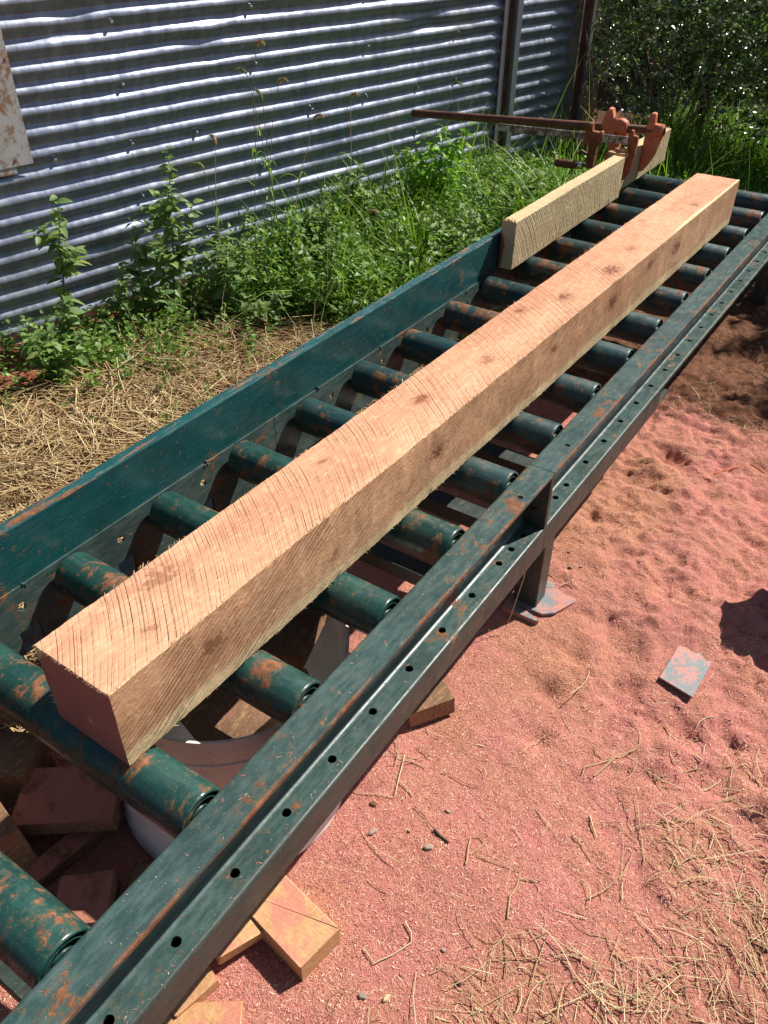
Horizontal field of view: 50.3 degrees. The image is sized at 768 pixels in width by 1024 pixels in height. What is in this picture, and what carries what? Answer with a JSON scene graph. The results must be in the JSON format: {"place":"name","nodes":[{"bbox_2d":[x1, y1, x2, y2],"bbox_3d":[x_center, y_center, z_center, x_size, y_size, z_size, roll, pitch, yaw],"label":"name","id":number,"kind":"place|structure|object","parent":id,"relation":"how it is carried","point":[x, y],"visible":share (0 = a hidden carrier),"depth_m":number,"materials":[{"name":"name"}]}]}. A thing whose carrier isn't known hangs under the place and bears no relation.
{"place":"outdoors","nodes":[
{"label":"outdoors","id":0,"kind":"place"},
{"bbox_2d":[41,313,698,1023],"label":"fallen sawdust","id":1,"kind":"object","parent":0,"point":[277,757],"visible":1,"depth_m":1.30},
{"bbox_2d":[0,1,767,1023],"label":"ground","id":2,"kind":"structure","parent":0,"point":[716,355],"depth_m":1.76,"materials":[{"name":"soil"}]},
{"bbox_2d":[0,802,38,869],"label":"wood offcut","id":3,"kind":"object","parent":2,"relation":"on","point":[16,848],"visible":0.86,"depth_m":1.52,"materials":[{"name":"brown wood"}]},
{"bbox_2d":[0,731,55,805],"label":"wood offcut","id":4,"kind":"object","parent":2,"relation":"on","point":[23,755],"visible":0.59,"depth_m":1.66,"materials":[{"name":"brown wood"}]},
{"bbox_2d":[10,323,90,384],"bbox_3d":[-1.216,-0.561,3.023,0.233,0.252,0.219,23,43,26],"label":"edge weed","id":5,"kind":"object","parent":2,"relation":"on","point":[49,344],"visible":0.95,"depth_m":3.01,"materials":[{"name":"green plant"}]},
{"bbox_2d":[22,194,90,345],"bbox_3d":[-1.231,-0.893,3.148,0.210,0.626,0.247,23,43,26],"label":"leaning weed","id":6,"kind":"object","parent":2,"relation":"on","point":[66,267],"visible":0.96,"depth_m":3.11,"materials":[{"name":"green plant"}]},
{"bbox_2d":[24,805,126,887],"bbox_3d":[-0.622,0.665,1.590,0.046,0.030,0.302,27,45,30],"label":"wood offcut","id":7,"kind":"object","parent":2,"relation":"on","point":[56,860],"visible":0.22,"depth_m":1.58,"materials":[{"name":"brown wood"}]},
{"bbox_2d":[11,766,122,835],"bbox_3d":[-0.623,0.571,1.630,0.203,0.040,0.128,-3,41,0],"label":"wood offcut","id":8,"kind":"object","parent":7,"relation":"on","point":[62,800],"visible":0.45,"depth_m":1.60,"materials":[{"name":"brown wood"}]},
{"bbox_2d":[56,869,120,926],"bbox_3d":[-0.547,0.720,1.503,0.103,0.050,0.097,-7,42,-2],"label":"wood offcut","id":9,"kind":"object","parent":2,"relation":"on","point":[89,898],"visible":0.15,"depth_m":1.50,"materials":[{"name":"brown wood"}]},
{"bbox_2d":[98,261,136,332],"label":"weed","id":10,"kind":"object","parent":2,"relation":"on","point":[123,306],"visible":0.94,"depth_m":3.33,"materials":[{"name":"green plant"}]},
{"bbox_2d":[125,862,149,890],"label":"wood offcut","id":11,"kind":"object","parent":2,"relation":"on","point":[139,868],"visible":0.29,"depth_m":1.54,"materials":[{"name":"brown wood"}]},
{"bbox_2d":[121,217,163,324],"bbox_3d":[-1.003,-0.971,3.390,0.164,0.474,0.165,-8,38,-11],"label":"short weed","id":12,"kind":"object","parent":2,"relation":"on","point":[139,254],"visible":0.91,"depth_m":3.38,"materials":[{"name":"green plant"}]},
{"bbox_2d":[129,146,203,319],"bbox_3d":[-0.910,-1.125,3.379,0.287,0.717,0.326,23,43,26],"label":"tall weed","id":13,"kind":"object","parent":2,"relation":"on","point":[164,257],"visible":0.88,"depth_m":3.38,"materials":[{"name":"green plant"}]},
{"bbox_2d":[60,291,310,431],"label":"straw weeds","id":14,"kind":"object","parent":2,"relation":"on","point":[162,407],"visible":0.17,"depth_m":3.06,"materials":[{"name":"green plant"}]},
{"bbox_2d":[172,966,219,1017],"bbox_3d":[-0.362,0.798,1.430,0.088,0.022,0.143,-31,47,-30],"label":"wood offcut","id":15,"kind":"object","parent":2,"relation":"on","point":[206,984],"visible":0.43,"depth_m":1.39,"materials":[{"name":"beige wood"}]},
{"bbox_2d":[162,1000,243,1023],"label":"wood offcut","id":16,"kind":"object","parent":2,"relation":"on","point":[222,1012],"visible":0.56,"depth_m":1.37,"materials":[{"name":"beige wood"}]},
{"bbox_2d":[189,161,232,256],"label":"foxtail grass","id":17,"kind":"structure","parent":2,"relation":"on","point":[201,166],"depth_m":3.40,"materials":[{"name":"green plant"}]},
{"bbox_2d":[207,133,233,288],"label":"foxtail grass","id":18,"kind":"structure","parent":2,"relation":"on","point":[215,142],"depth_m":3.42,"materials":[{"name":"green plant"}]},
{"bbox_2d":[195,226,257,312],"bbox_3d":[-0.682,-1.007,3.533,0.207,0.394,0.364,-22,43,-26],"label":"leafy weed","id":19,"kind":"object","parent":2,"relation":"on","point":[229,265],"visible":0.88,"depth_m":3.48,"materials":[{"name":"green plant"}]},
{"bbox_2d":[123,615,348,858],"bbox_3d":[-0.314,0.401,1.676,0.517,0.345,0.536,23,43,26],"label":"plastic tub","id":20,"kind":"object","parent":2,"relation":"on","point":[220,764],"visible":0.14,"depth_m":1.54,"materials":[{"name":"grey plastic"}]},
{"bbox_2d":[180,686,277,740],"bbox_3d":[-0.334,0.333,1.577,0.173,0.030,0.303,-38,54,-21],"label":"wood offcut","id":21,"kind":"object","parent":20,"relation":"in","point":[219,714],"visible":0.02,"depth_m":1.51,"materials":[{"name":"brown wood"}]},
{"bbox_2d":[260,605,326,669],"bbox_3d":[-0.261,0.231,1.681,0.263,0.040,0.133,10,50,20],"label":"wood offcut","id":22,"kind":"object","parent":21,"relation":"on","point":[292,642],"visible":0.33,"depth_m":1.62,"materials":[{"name":"brown wood"}]},
{"bbox_2d":[215,915,263,964],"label":"wood offcut","id":23,"kind":"object","parent":2,"relation":"on","point":[249,932],"visible":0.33,"depth_m":1.44,"materials":[{"name":"beige wood"}]},
{"bbox_2d":[0,205,484,428],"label":"ground weeds","id":24,"kind":"object","parent":2,"relation":"on","point":[90,346],"visible":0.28,"depth_m":3.27,"materials":[{"name":"green plant"}]},
{"bbox_2d":[227,38,266,272],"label":"foxtail grass","id":25,"kind":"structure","parent":2,"relation":"on","point":[260,41],"depth_m":3.42,"materials":[{"name":"green plant"}]},
{"bbox_2d":[0,289,501,757],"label":"dry straw mat","id":26,"kind":"object","parent":2,"relation":"on","point":[18,439],"visible":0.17,"depth_m":2.87,"materials":[{"name":"beige plant"}]},
{"bbox_2d":[0,712,12,722],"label":"wood offcut","id":27,"kind":"object","parent":26,"relation":"on","point":[4,718],"depth_m":1.70,"materials":[{"name":"brown wood"}]},
{"bbox_2d":[232,67,283,256],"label":"foxtail grass","id":28,"kind":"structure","parent":2,"relation":"on","point":[244,72],"depth_m":3.44,"materials":[{"name":"green plant"}]},
{"bbox_2d":[224,275,293,327],"bbox_3d":[-0.504,-0.862,3.428,0.222,0.238,0.289,-23,43,-27],"label":"front weed","id":29,"kind":"object","parent":2,"relation":"on","point":[258,307],"visible":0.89,"depth_m":3.39,"materials":[{"name":"green plant"}]},
{"bbox_2d":[248,87,276,251],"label":"foxtail grass","id":30,"kind":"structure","parent":2,"relation":"on","point":[258,91],"depth_m":3.49,"materials":[{"name":"green plant"}]},
{"bbox_2d":[265,76,288,268],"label":"foxtail grass","id":31,"kind":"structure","parent":2,"relation":"on","point":[278,83],"depth_m":3.49,"materials":[{"name":"green plant"}]},
{"bbox_2d":[0,0,576,348],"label":"corrugated fence","id":32,"kind":"object","parent":2,"relation":"on","point":[116,98],"visible":0.72,"depth_m":3.58,"materials":[{"name":"metal"}]},
{"bbox_2d":[0,27,32,176],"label":"patch panel","id":33,"kind":"object","parent":32,"relation":"attached to","point":[15,151],"visible":1,"depth_m":2.97,"materials":[{"name":"grey metal"}]},
{"bbox_2d":[79,189,500,409],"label":"dry grass stalks","id":34,"kind":"object","parent":2,"relation":"on","point":[257,342],"visible":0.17,"depth_m":3.20,"materials":[{"name":"plant"}]},
{"bbox_2d":[250,874,339,981],"bbox_3d":[-0.187,0.733,1.493,0.213,0.052,0.097,30,46,32],"label":"wood offcut","id":35,"kind":"object","parent":2,"relation":"on","point":[300,928],"visible":0.57,"depth_m":1.45,"materials":[{"name":"wood"}]},
{"bbox_2d":[275,113,324,273],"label":"foxtail grass","id":36,"kind":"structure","parent":2,"relation":"on","point":[316,116],"depth_m":3.64,"materials":[{"name":"green plant"}]},
{"bbox_2d":[282,198,347,268],"bbox_3d":[-0.316,-1.179,3.725,0.276,0.420,0.309,-11,39,-14],"label":"broad weed","id":37,"kind":"object","parent":2,"relation":"on","point":[322,223],"visible":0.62,"depth_m":3.69,"materials":[{"name":"green plant"}]},
{"bbox_2d":[332,92,358,243],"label":"foxtail grass","id":38,"kind":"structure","parent":2,"relation":"on","point":[353,94],"depth_m":3.79,"materials":[{"name":"green plant"}]},
{"bbox_2d":[332,160,372,220],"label":"wall weed","id":39,"kind":"object","parent":2,"relation":"on","point":[354,189],"depth_m":4.05,"materials":[{"name":"green plant"}]},
{"bbox_2d":[358,992,366,999],"bbox_3d":[-0.037,0.830,1.403,0.016,0.006,0.010,7,38,9],"label":"wood chip","id":40,"kind":"object","parent":2,"relation":"on","point":[362,995],"visible":1,"depth_m":1.40,"materials":[{"name":"beige wood"}]},
{"bbox_2d":[368,828,376,834],"bbox_3d":[-0.023,0.642,1.642,0.023,0.006,0.011,-23,43,-27],"label":"wood chip","id":41,"kind":"object","parent":2,"relation":"on","point":[372,831],"visible":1,"depth_m":1.64,"materials":[{"name":"beige wood"}]},
{"bbox_2d":[350,189,397,236],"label":"weed","id":42,"kind":"object","parent":2,"relation":"on","point":[388,202],"visible":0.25,"depth_m":4.03,"materials":[{"name":"green plant"}]},
{"bbox_2d":[351,754,404,797],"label":"dry stalk","id":43,"kind":"object","parent":2,"relation":"on","point":[396,786],"visible":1,"depth_m":1.71,"materials":[{"name":"plant"}]},
{"bbox_2d":[0,171,767,1023],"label":"roller table","id":44,"kind":"object","parent":2,"relation":"on","point":[64,555],"visible":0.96,"depth_m":1.66,"materials":[{"name":"paint"}]},
{"bbox_2d":[31,173,739,765],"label":"sawn beam","id":45,"kind":"structure","parent":44,"relation":"on","point":[143,659],"depth_m":1.52,"materials":[{"name":"wood"}]},
{"bbox_2d":[487,573,524,634],"bbox_3d":[0.311,0.206,2.020,0.095,0.230,0.024,-15,40,-18],"label":"thin wire","id":46,"kind":"object","parent":44,"relation":"hanging from","point":[513,607],"visible":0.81,"depth_m":2.06,"materials":[{"name":"metal"}]},
{"bbox_2d":[498,155,624,269],"bbox_3d":[0.688,-1.149,3.070,0.054,0.172,0.989,23,43,26],"label":"short board","id":47,"kind":"object","parent":44,"relation":"on","point":[530,230],"visible":1,"depth_m":2.97,"materials":[{"name":"wood"}]},
{"bbox_2d":[607,126,670,189],"bbox_3d":[1.133,-1.576,3.646,0.056,0.148,0.667,23,43,26],"label":"clamped board","id":48,"kind":"object","parent":44,"relation":"on","point":[655,161],"visible":0.46,"depth_m":3.68,"materials":[{"name":"wood"}]},
{"bbox_2d":[411,107,665,171],"bbox_3d":[0.670,-1.799,3.799,1.270,0.242,0.058,23,43,26],"label":"pipe clamp","id":49,"kind":"object","parent":48,"relation":"attached to","point":[653,131],"visible":0.89,"depth_m":3.62,"materials":[{"name":"metal"}]},
{"bbox_2d":[498,122,638,179],"bbox_3d":[0.787,-1.600,3.557,0.644,0.202,0.056,23,43,26],"label":"bar clamp","id":50,"kind":"object","parent":48,"relation":"attached to","point":[592,137],"visible":0.86,"depth_m":3.49,"materials":[{"name":"metal"}]},
{"bbox_2d":[608,147,628,157],"bbox_3d":[0.976,-1.494,3.397,0.078,0.030,0.060,23,43,26],"label":"wood chunk","id":51,"kind":"object","parent":48,"relation":"on","point":[621,151],"visible":0.91,"depth_m":3.38,"materials":[{"name":"brown wood"}]},
{"bbox_2d":[0,373,767,1023],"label":"sawdust flakes","id":52,"kind":"object","parent":2,"relation":"on","point":[532,817],"visible":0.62,"depth_m":1.63,"materials":[{"name":"wood"}]},
{"bbox_2d":[365,208,405,262],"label":"foxtail grass","id":53,"kind":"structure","parent":2,"relation":"on","point":[372,211],"depth_m":3.61,"materials":[{"name":"green plant"}]},
{"bbox_2d":[383,994,389,1001],"bbox_3d":[0.004,0.833,1.402,0.009,0.005,0.018,31,47,33],"label":"wood chip","id":54,"kind":"object","parent":2,"relation":"on","point":[386,997],"visible":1,"depth_m":1.40,"materials":[{"name":"wood"}]},
{"bbox_2d":[364,921,411,963],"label":"dry stalk","id":55,"kind":"object","parent":2,"relation":"on","point":[396,951],"visible":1,"depth_m":1.46,"materials":[{"name":"plant"}]},
{"bbox_2d":[423,844,432,849],"bbox_3d":[0.087,0.661,1.615,0.021,0.006,0.012,-4,38,-5],"label":"wood chip","id":56,"kind":"object","parent":2,"relation":"on","point":[428,846],"visible":1,"depth_m":1.61,"materials":[{"name":"beige wood"}]},
{"bbox_2d":[406,677,454,727],"bbox_3d":[0.077,0.411,1.917,0.117,0.048,0.172,-15,37,-16],"label":"wood offcut","id":57,"kind":"object","parent":2,"relation":"on","point":[437,701],"visible":0.38,"depth_m":1.85,"materials":[{"name":"brown wood"}]},
{"bbox_2d":[392,122,474,212],"bbox_3d":[0.279,-1.690,4.208,0.490,0.594,0.302,-16,41,-20],"label":"bright weed","id":58,"kind":"object","parent":2,"relation":"on","point":[450,155],"visible":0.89,"depth_m":4.12,"materials":[{"name":"green plant"}]},
{"bbox_2d":[433,828,448,842],"bbox_3d":[0.114,0.647,1.633,0.007,0.008,0.040,-31,47,-34],"label":"seed head","id":59,"kind":"object","parent":2,"relation":"on","point":[435,830],"visible":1,"depth_m":1.63},
{"bbox_2d":[424,81,462,199],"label":"foxtail grass","id":60,"kind":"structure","parent":2,"relation":"on","point":[456,82],"depth_m":4.12,"materials":[{"name":"green plant"}]},
{"bbox_2d":[423,203,485,260],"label":"weed","id":61,"kind":"object","parent":2,"relation":"on","point":[464,230],"visible":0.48,"depth_m":3.72,"materials":[{"name":"green plant"}]},
{"bbox_2d":[442,772,478,787],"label":"dry stalk","id":62,"kind":"object","parent":2,"relation":"on","point":[458,779],"visible":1,"depth_m":1.74,"materials":[{"name":"plant"}]},
{"bbox_2d":[179,54,767,341],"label":"green grass","id":63,"kind":"structure","parent":2,"relation":"on","point":[721,152],"depth_m":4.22,"materials":[{"name":"green plant"}]},
{"bbox_2d":[465,836,520,871],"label":"dry stalk","id":64,"kind":"object","parent":2,"relation":"on","point":[481,856],"visible":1,"depth_m":1.60,"materials":[{"name":"plant"}]},
{"bbox_2d":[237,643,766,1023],"bbox_3d":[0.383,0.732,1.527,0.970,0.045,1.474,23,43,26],"label":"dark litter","id":65,"kind":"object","parent":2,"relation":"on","point":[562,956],"visible":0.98,"depth_m":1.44,"materials":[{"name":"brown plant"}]},
{"bbox_2d":[477,170,548,214],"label":"weed","id":66,"kind":"object","parent":2,"relation":"on","point":[534,183],"visible":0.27,"depth_m":4.14,"materials":[{"name":"green plant"}]},
{"bbox_2d":[507,878,533,918],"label":"dry stalk","id":67,"kind":"object","parent":2,"relation":"on","point":[512,893],"visible":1,"depth_m":1.54,"materials":[{"name":"plant"}]},
{"bbox_2d":[361,382,767,1023],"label":"scattered straw","id":68,"kind":"object","parent":2,"relation":"on","point":[637,994],"visible":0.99,"depth_m":1.46,"materials":[{"name":"beige plant"}]},
{"bbox_2d":[558,0,581,146],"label":"vine stem","id":69,"kind":"object","parent":2,"relation":"on","point":[578,9],"visible":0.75,"depth_m":4.96,"materials":[{"name":"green plant"}]},
{"bbox_2d":[560,0,597,157],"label":"end post","id":70,"kind":"object","parent":2,"relation":"on","point":[573,96],"depth_m":5.08,"materials":[{"name":"brown metal"}]},
{"bbox_2d":[572,833,591,860],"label":"dry stalk","id":71,"kind":"object","parent":2,"relation":"on","point":[582,845],"visible":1,"depth_m":1.62,"materials":[{"name":"plant"}]},
{"bbox_2d":[584,29,597,159],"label":"vine stem","id":72,"kind":"object","parent":2,"relation":"on","point":[594,113],"visible":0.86,"depth_m":5.09,"materials":[{"name":"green plant"}]},
{"bbox_2d":[589,816,596,836],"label":"dry stalk","id":73,"kind":"object","parent":2,"relation":"on","point":[592,826],"visible":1,"depth_m":1.66,"materials":[{"name":"plant"}]},
{"bbox_2d":[582,756,618,772],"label":"dry stalk","id":74,"kind":"object","parent":2,"relation":"on","point":[595,763],"visible":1,"depth_m":1.78,"materials":[{"name":"plant"}]},
{"bbox_2d":[593,749,635,775],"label":"dry stalk","id":75,"kind":"object","parent":2,"relation":"on","point":[608,763],"visible":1,"depth_m":1.78,"materials":[{"name":"plant"}]},
{"bbox_2d":[595,59,635,134],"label":"vine stem","id":76,"kind":"object","parent":2,"relation":"on","point":[602,75],"visible":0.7,"depth_m":5.19,"materials":[{"name":"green plant"}]},
{"bbox_2d":[581,0,676,121],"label":"tangled shrub","id":77,"kind":"object","parent":2,"relation":"on","point":[598,74],"visible":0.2,"depth_m":6.01,"materials":[{"name":"green plant"}]},
{"bbox_2d":[633,3,686,112],"bbox_3d":[1.811,-3.506,5.684,0.166,1.761,0.922,-18,42,-23],"label":"tree trunk","id":78,"kind":"object","parent":2,"relation":"on","point":[645,56],"visible":0.23,"depth_m":5.70,"materials":[{"name":"brown plant"}]},
{"bbox_2d":[587,0,767,145],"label":"tangled shrub","id":79,"kind":"object","parent":2,"relation":"on","point":[684,11],"visible":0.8,"depth_m":5.42,"materials":[{"name":"green plant"}]},
{"bbox_2d":[665,724,691,743],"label":"dry stalk","id":80,"kind":"object","parent":2,"relation":"on","point":[676,736],"visible":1,"depth_m":1.85,"materials":[{"name":"plant"}]},
{"bbox_2d":[590,0,767,91],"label":"foliage","id":81,"kind":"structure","parent":2,"relation":"on","point":[631,71],"depth_m":7.71,"materials":[{"name":"green plant"}]},
{"bbox_2d":[659,645,711,697],"bbox_3d":[0.733,0.381,1.983,0.085,0.006,0.162,25,40,27],"label":"steel plate","id":82,"kind":"object","parent":2,"relation":"on","point":[685,670],"visible":1,"depth_m":1.98,"materials":[{"name":"grey metal"}]},
{"bbox_2d":[661,762,763,776],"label":"dry stalk","id":83,"kind":"object","parent":2,"relation":"on","point":[717,766],"visible":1,"depth_m":1.78,"materials":[{"name":"plant"}]},
{"bbox_2d":[695,0,733,165],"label":"vine stem","id":84,"kind":"object","parent":2,"relation":"on","point":[716,34],"visible":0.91,"depth_m":5.02,"materials":[{"name":"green plant"}]},
{"bbox_2d":[693,0,738,149],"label":"tree trunk","id":85,"kind":"object","parent":2,"relation":"on","point":[708,95],"visible":0.13,"depth_m":5.49,"materials":[{"name":"brown plant"}]},
{"bbox_2d":[679,0,767,170],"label":"tangled shrub","id":86,"kind":"object","parent":2,"relation":"on","point":[757,98],"visible":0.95,"depth_m":5.00,"materials":[{"name":"green plant"}]},
{"bbox_2d":[710,164,767,423],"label":"leaf litter","id":87,"kind":"object","parent":2,"relation":"on","point":[757,344],"visible":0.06,"depth_m":3.29,"materials":[{"name":"brown plant"}]},
{"bbox_2d":[714,464,767,474],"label":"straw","id":88,"kind":"object","parent":2,"relation":"on","point":[737,467],"visible":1,"depth_m":2.66,"materials":[{"name":"beige plant"}]}
]}

